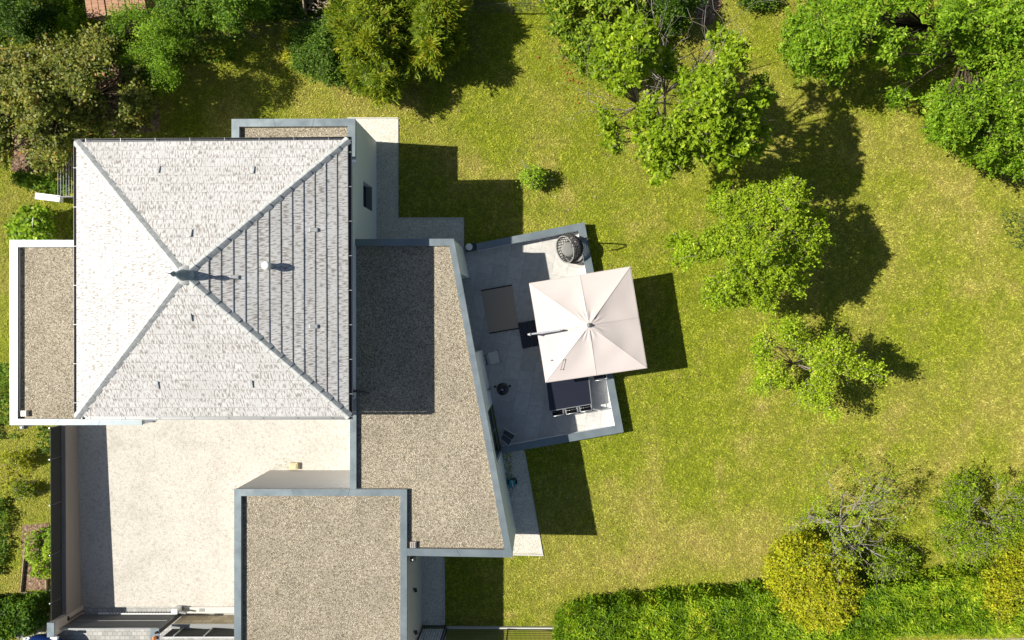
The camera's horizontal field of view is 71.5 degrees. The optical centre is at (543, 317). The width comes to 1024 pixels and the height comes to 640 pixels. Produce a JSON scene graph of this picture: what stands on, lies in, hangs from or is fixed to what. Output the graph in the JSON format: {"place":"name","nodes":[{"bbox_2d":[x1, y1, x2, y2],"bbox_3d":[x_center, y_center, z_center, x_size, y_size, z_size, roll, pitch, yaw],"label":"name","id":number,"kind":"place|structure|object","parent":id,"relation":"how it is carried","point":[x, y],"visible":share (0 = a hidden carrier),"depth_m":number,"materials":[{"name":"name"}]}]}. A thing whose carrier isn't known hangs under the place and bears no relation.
{"place":"outdoors","nodes":[
{"label":"outdoors","id":0,"kind":"place"},
{"bbox_2d":[22,523,49,590],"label":"garden soil","id":1,"kind":"structure","parent":0,"point":[31,583],"depth_m":28.98,"materials":[{"name":"brown soil"}]},
{"bbox_2d":[22,525,50,579],"bbox_3d":[-20.399,9.465,28.668,1.120,0.644,2.156,0,90,0],"label":"bush","id":2,"kind":"object","parent":1,"relation":"on","point":[35,564],"visible":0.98,"depth_m":28.72,"materials":[{"name":"green plant"}]},
{"bbox_2d":[11,64,159,171],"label":"garden soil","id":3,"kind":"structure","parent":0,"point":[21,162],"depth_m":28.99,"materials":[{"name":"brown soil"}]},
{"bbox_2d":[0,21,163,175],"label":"photinia tree","id":4,"kind":"object","parent":3,"relation":"on","point":[36,98],"visible":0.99,"depth_m":25.83,"materials":[{"name":"green plant"}]},
{"bbox_2d":[16,614,233,639],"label":"driveway","id":5,"kind":"structure","parent":0,"point":[104,635],"depth_m":28.99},
{"bbox_2d":[23,633,61,639],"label":"parked car","id":6,"kind":"object","parent":5,"relation":"on","point":[41,637],"visible":0.94,"depth_m":28.29,"materials":[{"name":"blue paint"}]},
{"bbox_2d":[83,607,183,612],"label":"threshold paving","id":7,"kind":"structure","parent":0,"point":[128,609],"depth_m":28.99,"materials":[{"name":"grey stone"}]},
{"bbox_2d":[150,606,186,639],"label":"gate post","id":8,"kind":"object","parent":7,"relation":"on","point":[177,611],"visible":1,"depth_m":28.02,"materials":[{"name":"grey metal"}]},
{"bbox_2d":[60,613,173,629],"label":"sliding gate","id":9,"kind":"structure","parent":8,"relation":"attached to","point":[123,621],"depth_m":28.21,"materials":[{"name":"grey metal"}]},
{"bbox_2d":[184,607,233,612],"bbox_3d":[-13.597,11.900,28.962,2.100,0.077,0.260,0,90,0],"label":"threshold step","id":10,"kind":"object","parent":7,"relation":"on","point":[209,609],"visible":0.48,"depth_m":28.93,"materials":[{"name":"concrete"}]},
{"bbox_2d":[77,416,349,606],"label":"courtyard ground","id":11,"kind":"structure","parent":0,"point":[156,507],"depth_m":28.99,"materials":[{"name":"beige concrete"}]},
{"bbox_2d":[290,462,298,469],"bbox_3d":[-10.161,6.023,28.900,0.330,0.180,0.270,0,90,0],"label":"stone box","id":12,"kind":"object","parent":11,"relation":"on","point":[294,465],"visible":1,"depth_m":28.83,"materials":[{"name":"beige stone"}]},
{"bbox_2d":[356,119,462,246],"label":"paved path","id":13,"kind":"structure","parent":0,"point":[383,134],"depth_m":28.99,"materials":[{"name":"beige concrete"}]},
{"bbox_2d":[348,117,463,247],"bbox_3d":[-5.565,-5.517,28.980,2.285,0.060,7.100,-33,90,0],"label":"path edging","id":14,"kind":"object","parent":13,"relation":"on","point":[398,177],"visible":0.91,"depth_m":28.95,"materials":[{"name":"concrete"}]},
{"bbox_2d":[422,556,443,624],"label":"gravel path","id":15,"kind":"structure","parent":0,"point":[432,592],"depth_m":28.99,"materials":[{"name":"grey gravel"}]},
{"bbox_2d":[422,629,445,639],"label":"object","id":16,"kind":"structure","parent":0,"point":[430,635],"depth_m":28.99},
{"bbox_2d":[462,279,481,349],"bbox_3d":[-3.222,-0.093,28.998,0.904,0.024,2.965,-10,90,0],"label":"window","id":17,"kind":"structure","parent":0,"point":[472,315],"depth_m":28.99,"materials":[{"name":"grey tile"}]},
{"bbox_2d":[0,0,1023,639],"bbox_3d":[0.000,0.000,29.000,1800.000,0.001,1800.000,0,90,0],"label":"ground","id":18,"kind":"structure","parent":0,"point":[928,372],"depth_m":29.00,"materials":[{"name":"green plant"}]},
{"bbox_2d":[0,498,9,573],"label":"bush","id":19,"kind":"object","parent":18,"relation":"on","point":[4,545],"visible":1,"depth_m":28.77,"materials":[{"name":"green plant"}]},
{"bbox_2d":[0,41,18,171],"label":"garden bush","id":20,"kind":"object","parent":18,"relation":"on","point":[12,146],"visible":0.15,"depth_m":27.60,"materials":[{"name":"green plant"}]},
{"bbox_2d":[0,363,20,439],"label":"plant bed","id":21,"kind":"object","parent":18,"relation":"on","point":[2,368],"visible":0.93,"depth_m":28.77,"materials":[{"name":"green plant"}]},
{"bbox_2d":[0,451,32,497],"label":"plant bed","id":22,"kind":"object","parent":18,"relation":"on","point":[16,476],"visible":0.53,"depth_m":28.86,"materials":[{"name":"green plant"}]},
{"bbox_2d":[0,443,37,473],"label":"bush","id":23,"kind":"object","parent":18,"relation":"on","point":[22,459],"visible":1,"depth_m":28.48,"materials":[{"name":"green plant"}]},
{"bbox_2d":[0,589,50,639],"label":"hedge","id":24,"kind":"object","parent":18,"relation":"on","point":[23,612],"visible":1,"depth_m":27.89,"materials":[{"name":"green plant"}]},
{"bbox_2d":[6,474,44,502],"bbox_3d":[-20.943,6.887,28.543,1.518,1.066,1.134,0,90,0],"label":"bush","id":25,"kind":"object","parent":18,"relation":"on","point":[21,489],"visible":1,"depth_m":28.56,"materials":[{"name":"green plant"}]},
{"bbox_2d":[4,201,56,245],"bbox_3d":[-20.387,-3.631,28.230,2.248,1.664,1.969,0,90,0],"label":"fig bush","id":26,"kind":"object","parent":18,"relation":"on","point":[20,225],"visible":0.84,"depth_m":28.00,"materials":[{"name":"green plant"}]},
{"bbox_2d":[0,0,67,48],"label":"yew tree","id":27,"kind":"object","parent":18,"relation":"on","point":[22,20],"visible":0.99,"depth_m":26.48,"materials":[{"name":"green plant"}]},
{"bbox_2d":[20,543,49,593],"bbox_3d":[-20.701,10.196,28.930,1.166,0.140,2.078,0,90,0],"label":"plank edging","id":28,"kind":"object","parent":18,"relation":"on","point":[22,579],"visible":0.79,"depth_m":28.89,"materials":[{"name":"brown wood"}]},
{"bbox_2d":[9,171,70,194],"bbox_3d":[-20.382,-5.442,28.785,2.421,0.401,1.029,0,90,0],"label":"plant bed","id":29,"kind":"object","parent":18,"relation":"on","point":[35,185],"visible":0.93,"depth_m":28.81,"materials":[{"name":"green plant"}]},
{"bbox_2d":[0,0,84,44],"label":"weeds","id":30,"kind":"object","parent":18,"relation":"on","point":[9,37],"visible":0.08,"depth_m":28.88,"materials":[{"name":"green plant"}]},
{"bbox_2d":[35,425,53,453],"bbox_3d":[-20.206,5.106,28.776,0.708,0.426,1.522,0,90,0],"label":"plant bed","id":31,"kind":"object","parent":18,"relation":"on","point":[46,430],"visible":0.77,"depth_m":28.81,"materials":[{"name":"green plant"}]},
{"bbox_2d":[35,193,63,202],"bbox_3d":[-19.999,-4.857,28.810,1.000,0.370,0.260,7,90,0],"label":"garden bench","id":32,"kind":"object","parent":18,"relation":"on","point":[47,197],"visible":0.88,"depth_m":28.62,"materials":[{"name":"white"}]},
{"bbox_2d":[49,425,80,620],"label":"boundary wall","id":33,"kind":"structure","parent":18,"relation":"on","point":[65,548],"depth_m":28.19,"materials":[{"name":"paint"}]},
{"bbox_2d":[47,605,82,636],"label":"corner pillar","id":34,"kind":"structure","parent":18,"relation":"on","point":[55,625],"depth_m":27.60,"materials":[{"name":"beige paint"}]},
{"bbox_2d":[57,163,73,199],"bbox_3d":[-18.539,-5.698,28.247,0.619,1.507,2.083,0,90,0],"label":"clothes line","id":35,"kind":"object","parent":18,"relation":"on","point":[69,197],"visible":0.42,"depth_m":27.53,"materials":[{"name":"grey metal"}]},
{"bbox_2d":[47,0,90,40],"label":"garden bush","id":36,"kind":"object","parent":18,"relation":"on","point":[71,18],"visible":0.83,"depth_m":27.63,"materials":[{"name":"green plant"}]},
{"bbox_2d":[67,609,84,619],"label":"return wall","id":37,"kind":"structure","parent":18,"relation":"on","point":[76,614],"depth_m":28.46,"materials":[{"name":"grey paint"}]},
{"bbox_2d":[77,10,116,36],"bbox_3d":[-17.413,-11.824,28.232,1.732,1.667,1.688,0,90,0],"label":"garden bush","id":38,"kind":"object","parent":18,"relation":"on","point":[92,22],"visible":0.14,"depth_m":27.76,"materials":[{"name":"green plant"}]},
{"bbox_2d":[85,0,168,34],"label":"garden shed","id":39,"kind":"structure","parent":18,"relation":"on","point":[96,10],"depth_m":27.10,"materials":[{"name":"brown wood"}]},
{"bbox_2d":[33,32,237,67],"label":"weeds","id":40,"kind":"object","parent":18,"relation":"on","point":[206,51],"visible":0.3,"depth_m":28.85,"materials":[{"name":"green plant"}]},
{"bbox_2d":[101,0,197,100],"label":"feathery tree","id":41,"kind":"object","parent":18,"relation":"on","point":[157,32],"visible":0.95,"depth_m":26.30,"materials":[{"name":"green plant"}]},
{"bbox_2d":[162,615,233,637],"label":"gate","id":42,"kind":"structure","parent":18,"relation":"on","point":[202,626],"depth_m":28.07,"materials":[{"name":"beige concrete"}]},
{"bbox_2d":[151,0,276,40],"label":"hazel tree","id":43,"kind":"object","parent":18,"relation":"on","point":[223,15],"visible":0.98,"depth_m":26.30,"materials":[{"name":"green plant"}]},
{"bbox_2d":[172,16,322,45],"bbox_3d":[-11.644,-11.450,28.410,6.810,1.180,0.122,-6,90,0],"label":"wire fence","id":44,"kind":"object","parent":18,"relation":"on","point":[249,31],"visible":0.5,"depth_m":28.30,"materials":[{"name":"green metal"}]},
{"bbox_2d":[9,118,515,639],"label":"house","id":45,"kind":"structure","parent":18,"relation":"on","point":[251,268],"depth_m":25.70,"materials":[{"name":"white paint"}]},
{"bbox_2d":[363,185,371,210],"bbox_3d":[-6.934,-4.699,27.489,0.285,1.218,0.947,0,90,0],"label":"window","id":46,"kind":"structure","parent":45,"relation":"in","point":[367,191],"depth_m":28.07,"materials":[{"name":"black glass"}]},
{"bbox_2d":[488,407,499,458],"bbox_3d":[-2.021,4.489,27.790,0.070,2.420,2.012,-10,90,0],"label":"sliding door","id":47,"kind":"structure","parent":45,"relation":"in","point":[490,414],"depth_m":28.28,"materials":[{"name":"black glass"}]},
{"bbox_2d":[242,0,334,22],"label":"weeds","id":48,"kind":"object","parent":18,"relation":"on","point":[287,12],"visible":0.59,"depth_m":28.83,"materials":[{"name":"green plant"}]},
{"bbox_2d":[277,25,299,68],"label":"variegated bush","id":49,"kind":"object","parent":18,"relation":"on","point":[286,51],"visible":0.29,"depth_m":28.32,"materials":[{"name":"yellow plant"}]},
{"bbox_2d":[278,13,345,90],"bbox_3d":[-8.989,-10.530,28.063,3.102,2.059,3.195,0,90,0],"label":"spindle bush","id":50,"kind":"object","parent":18,"relation":"on","point":[314,55],"visible":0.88,"depth_m":27.65,"materials":[{"name":"green plant"}]},
{"bbox_2d":[302,0,333,15],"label":"compost box","id":51,"kind":"object","parent":18,"relation":"on","point":[305,8],"visible":0.73,"depth_m":28.66,"materials":[{"name":"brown wood"}]},
{"bbox_2d":[321,0,412,109],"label":"juniper bush","id":52,"kind":"object","parent":18,"relation":"on","point":[365,30],"visible":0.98,"depth_m":26.84,"materials":[{"name":"green plant"}]},
{"bbox_2d":[417,625,445,639],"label":"side gate","id":53,"kind":"structure","parent":18,"relation":"on","point":[432,626],"depth_m":28.53,"materials":[{"name":"grey metal"}]},
{"bbox_2d":[397,0,474,82],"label":"juniper bush","id":54,"kind":"object","parent":18,"relation":"on","point":[435,28],"visible":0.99,"depth_m":26.82,"materials":[{"name":"green plant"}]},
{"bbox_2d":[443,558,444,624],"bbox_3d":[-4.063,11.142,28.980,0.050,0.060,2.718,0,90,0],"label":"path edging","id":55,"kind":"object","parent":18,"relation":"on","point":[444,586],"visible":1,"depth_m":28.95,"materials":[{"name":"concrete"}]},
{"bbox_2d":[443,626,553,639],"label":"fence","id":56,"kind":"object","parent":18,"relation":"on","point":[501,627],"visible":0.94,"depth_m":28.61,"materials":[{"name":"grey metal"}]},
{"bbox_2d":[467,2,536,13],"bbox_3d":[-1.968,-12.422,28.510,3.504,0.980,0.044,-1,90,0],"label":"wire fence","id":57,"kind":"object","parent":18,"relation":"on","point":[511,3],"visible":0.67,"depth_m":28.40,"materials":[{"name":"green metal"}]},
{"bbox_2d":[470,0,545,11],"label":"weeds","id":58,"kind":"object","parent":18,"relation":"on","point":[505,5],"visible":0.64,"depth_m":28.90,"materials":[{"name":"green plant"}]},
{"bbox_2d":[513,451,542,555],"bbox_3d":[-0.641,7.565,28.980,1.240,0.060,4.270,0,90,0],"label":"path edging","id":59,"kind":"object","parent":18,"relation":"on","point":[541,554],"visible":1,"depth_m":28.95,"materials":[{"name":"concrete"}]},
{"bbox_2d":[516,161,553,193],"bbox_3d":[-0.348,-5.626,28.353,1.589,1.498,1.295,0,90,0],"label":"bush","id":60,"kind":"object","parent":18,"relation":"on","point":[532,176],"visible":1,"depth_m":28.25,"materials":[{"name":"green plant"}]},
{"bbox_2d":[476,222,623,453],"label":"terrace wall","id":61,"kind":"structure","parent":18,"relation":"on","point":[617,426],"depth_m":28.54,"materials":[{"name":"white paint"}]},
{"bbox_2d":[537,52,604,103],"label":"fallen leaves","id":62,"kind":"object","parent":18,"relation":"on","point":[565,73],"visible":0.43,"depth_m":28.94,"materials":[{"name":"red plant"}]},
{"bbox_2d":[536,0,653,86],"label":"laurel bush","id":63,"kind":"object","parent":18,"relation":"on","point":[564,22],"visible":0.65,"depth_m":27.21,"materials":[{"name":"green plant"}]},
{"bbox_2d":[557,0,784,126],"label":"dead shrub","id":64,"kind":"object","parent":18,"relation":"on","point":[658,88],"visible":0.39,"depth_m":27.20,"materials":[{"name":"grey plant"}]},
{"bbox_2d":[643,0,707,40],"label":"privet bush","id":65,"kind":"object","parent":18,"relation":"on","point":[675,9],"visible":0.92,"depth_m":27.65,"materials":[{"name":"green plant"}]},
{"bbox_2d":[587,2,776,186],"bbox_3d":[4.667,-7.549,25.269,6.463,7.621,6.242,0,90,0],"label":"maple tree","id":66,"kind":"object","parent":18,"relation":"on","point":[713,125],"visible":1,"depth_m":23.13,"materials":[{"name":"green plant"}]},
{"bbox_2d":[687,0,720,26],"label":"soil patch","id":67,"kind":"object","parent":18,"relation":"on","point":[709,16],"visible":0.87,"depth_m":28.98,"materials":[{"name":"brown soil"}]},
{"bbox_2d":[661,167,836,316],"bbox_3d":[7.388,-2.706,25.897,6.365,6.383,5.394,0,90,0],"label":"apple tree","id":68,"kind":"object","parent":18,"relation":"on","point":[760,212],"visible":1,"depth_m":24.52,"materials":[{"name":"green plant"}]},
{"bbox_2d":[733,0,780,12],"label":"bush","id":69,"kind":"object","parent":18,"relation":"on","point":[755,3],"visible":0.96,"depth_m":28.46,"materials":[{"name":"green plant"}]},
{"bbox_2d":[551,557,1023,639],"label":"hedge","id":70,"kind":"object","parent":18,"relation":"on","point":[920,606],"visible":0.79,"depth_m":27.38,"materials":[{"name":"green plant"}]},
{"bbox_2d":[759,527,867,637],"bbox_3d":[10.410,10.300,27.496,4.359,3.167,4.500,0,90,0],"label":"golden bush","id":71,"kind":"object","parent":18,"relation":"on","point":[813,596],"visible":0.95,"depth_m":26.81,"materials":[{"name":"yellow plant"}]},
{"bbox_2d":[745,310,892,426],"bbox_3d":[10.318,1.905,27.025,5.986,4.225,3.718,21,90,0],"label":"plum tree","id":72,"kind":"object","parent":18,"relation":"on","point":[843,359],"visible":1,"depth_m":26.11,"materials":[{"name":"green plant"}]},
{"bbox_2d":[777,452,918,593],"bbox_3d":[11.932,7.694,26.640,5.455,4.797,5.332,0,90,0],"label":"bare tree","id":73,"kind":"object","parent":18,"relation":"on","point":[822,520],"visible":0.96,"depth_m":26.80,"materials":[{"name":"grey plant"}]},
{"bbox_2d":[860,537,924,585],"bbox_3d":[13.918,9.762,28.285,2.409,1.596,1.883,20,90,0],"label":"bush","id":74,"kind":"object","parent":18,"relation":"on","point":[905,566],"visible":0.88,"depth_m":28.12,"materials":[{"name":"green plant"}]},
{"bbox_2d":[775,0,1023,177],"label":"ash tree","id":75,"kind":"object","parent":18,"relation":"on","point":[996,27],"visible":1,"depth_m":24.73,"materials":[{"name":"green plant"}]},
{"bbox_2d":[916,75,1023,181],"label":"ash tree","id":76,"kind":"object","parent":18,"relation":"on","point":[1010,162],"visible":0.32,"depth_m":26.43,"materials":[{"name":"green plant"}]},
{"bbox_2d":[929,461,1023,575],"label":"tamarisk bush","id":77,"kind":"object","parent":18,"relation":"on","point":[977,540],"visible":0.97,"depth_m":27.38,"materials":[{"name":"green plant"}]},
{"bbox_2d":[976,523,1023,626],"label":"golden bush","id":78,"kind":"object","parent":18,"relation":"on","point":[1007,577],"visible":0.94,"depth_m":26.99,"materials":[{"name":"yellow plant"}]},
{"bbox_2d":[1001,208,1023,248],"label":"weeds","id":79,"kind":"object","parent":18,"relation":"on","point":[1012,226],"visible":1,"depth_m":28.86,"materials":[{"name":"green plant"}]},
{"bbox_2d":[499,450,540,553],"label":"gravel path","id":80,"kind":"structure","parent":0,"point":[526,541],"depth_m":28.99,"materials":[{"name":"grey gravel"}]},
{"bbox_2d":[508,478,516,488],"bbox_3d":[-1.284,6.664,28.727,0.380,0.532,0.532,0,90,0],"label":"pressure washer","id":81,"kind":"object","parent":80,"relation":"on","point":[512,483],"visible":1,"depth_m":28.51,"materials":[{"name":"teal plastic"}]},
{"bbox_2d":[464,231,613,450],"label":"terrace floor","id":82,"kind":"structure","parent":0,"point":[521,408],"depth_m":28.98,"materials":[{"name":"grey tile"}]},
{"bbox_2d":[465,243,476,251],"bbox_3d":[-2.962,-2.858,28.772,0.440,0.456,0.290,-12,90,0],"label":"vent box","id":83,"kind":"object","parent":82,"relation":"on","point":[469,247],"visible":0.97,"depth_m":28.60,"materials":[{"name":"grey metal"}]},
{"bbox_2d":[483,351,500,364],"bbox_3d":[-2.079,1.613,28.559,0.577,0.844,0.485,-14,90,0],"label":"padded chair","id":84,"kind":"object","parent":82,"relation":"on","point":[493,357],"visible":1,"depth_m":28.52,"materials":[{"name":"grey fabric"}]},
{"bbox_2d":[481,285,518,333],"bbox_3d":[-1.775,-0.344,28.971,1.281,0.021,1.834,-10,90,0],"label":"rug","id":85,"kind":"object","parent":82,"relation":"on","point":[500,308],"visible":1,"depth_m":28.97,"materials":[{"name":"grey fabric"}]},
{"bbox_2d":[494,383,510,394],"bbox_3d":[-1.626,2.765,28.497,0.608,0.954,0.574,-38,90,0],"label":"kettle grill","id":86,"kind":"object","parent":82,"relation":"on","point":[502,388],"visible":1,"depth_m":28.10,"materials":[{"name":"black metal"}]},
{"bbox_2d":[500,426,515,445],"bbox_3d":[-1.472,4.760,28.520,0.503,0.904,0.610,29,90,0],"label":"folding chair","id":87,"kind":"object","parent":82,"relation":"on","point":[507,437],"visible":1,"depth_m":28.50,"materials":[{"name":"grey fabric"}]},
{"bbox_2d":[551,409,563,416],"bbox_3d":[0.505,3.614,28.544,0.528,0.874,0.536,-10,90,0],"label":"garden chair","id":88,"kind":"object","parent":82,"relation":"on","point":[557,413],"visible":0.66,"depth_m":28.38,"materials":[{"name":"black metal"}]},
{"bbox_2d":[546,377,591,411],"bbox_3d":[0.954,2.686,28.614,1.736,0.742,1.893,-7,90,0],"label":"dining table","id":89,"kind":"object","parent":82,"relation":"on","point":[567,394],"visible":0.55,"depth_m":28.25,"materials":[{"name":"black glass"}]},
{"bbox_2d":[565,407,577,414],"bbox_3d":[1.070,3.527,28.544,0.528,0.874,0.536,-10,90,0],"label":"garden chair","id":90,"kind":"object","parent":82,"relation":"on","point":[571,410],"visible":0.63,"depth_m":28.36,"materials":[{"name":"silver metal"}]},
{"bbox_2d":[556,234,590,263],"bbox_3d":[1.145,-2.763,28.053,1.348,1.853,1.170,0,90,0],"label":"hanging chair","id":91,"kind":"object","parent":82,"relation":"on","point":[568,249],"visible":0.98,"depth_m":28.59,"materials":[{"name":"grey wicker"}]},
{"bbox_2d":[518,266,646,382],"bbox_3d":[1.321,0.353,27.668,4.647,2.615,3.930,-9,90,0],"label":"parasol","id":92,"kind":"object","parent":82,"relation":"on","point":[584,325],"visible":1,"depth_m":26.92,"materials":[{"name":"beige fabric"}]},
{"bbox_2d":[579,404,591,411],"bbox_3d":[1.636,3.429,28.544,0.528,0.874,0.536,-10,90,0],"label":"garden chair","id":93,"kind":"object","parent":82,"relation":"on","point":[585,408],"visible":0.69,"depth_m":28.34,"materials":[{"name":"silver metal"}]},
{"bbox_2d":[593,374,606,380],"bbox_3d":[2.200,2.236,28.544,0.536,0.874,0.528,-10,90,0],"label":"garden chair","id":94,"kind":"object","parent":82,"relation":"on","point":[597,377],"visible":0.52,"depth_m":28.55,"materials":[{"name":"silver metal"}]},
{"bbox_2d":[226,33,1008,579],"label":"fallen leaves","id":95,"kind":"object","parent":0,"point":[654,327],"visible":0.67,"depth_m":28.94,"materials":[{"name":"brown plant"}]},
{"bbox_2d":[950,638,1023,639],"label":"street pavement","id":96,"kind":"structure","parent":0,"point":[994,639],"depth_m":28.99,"materials":[{"name":"grey asphalt"}]}
]}

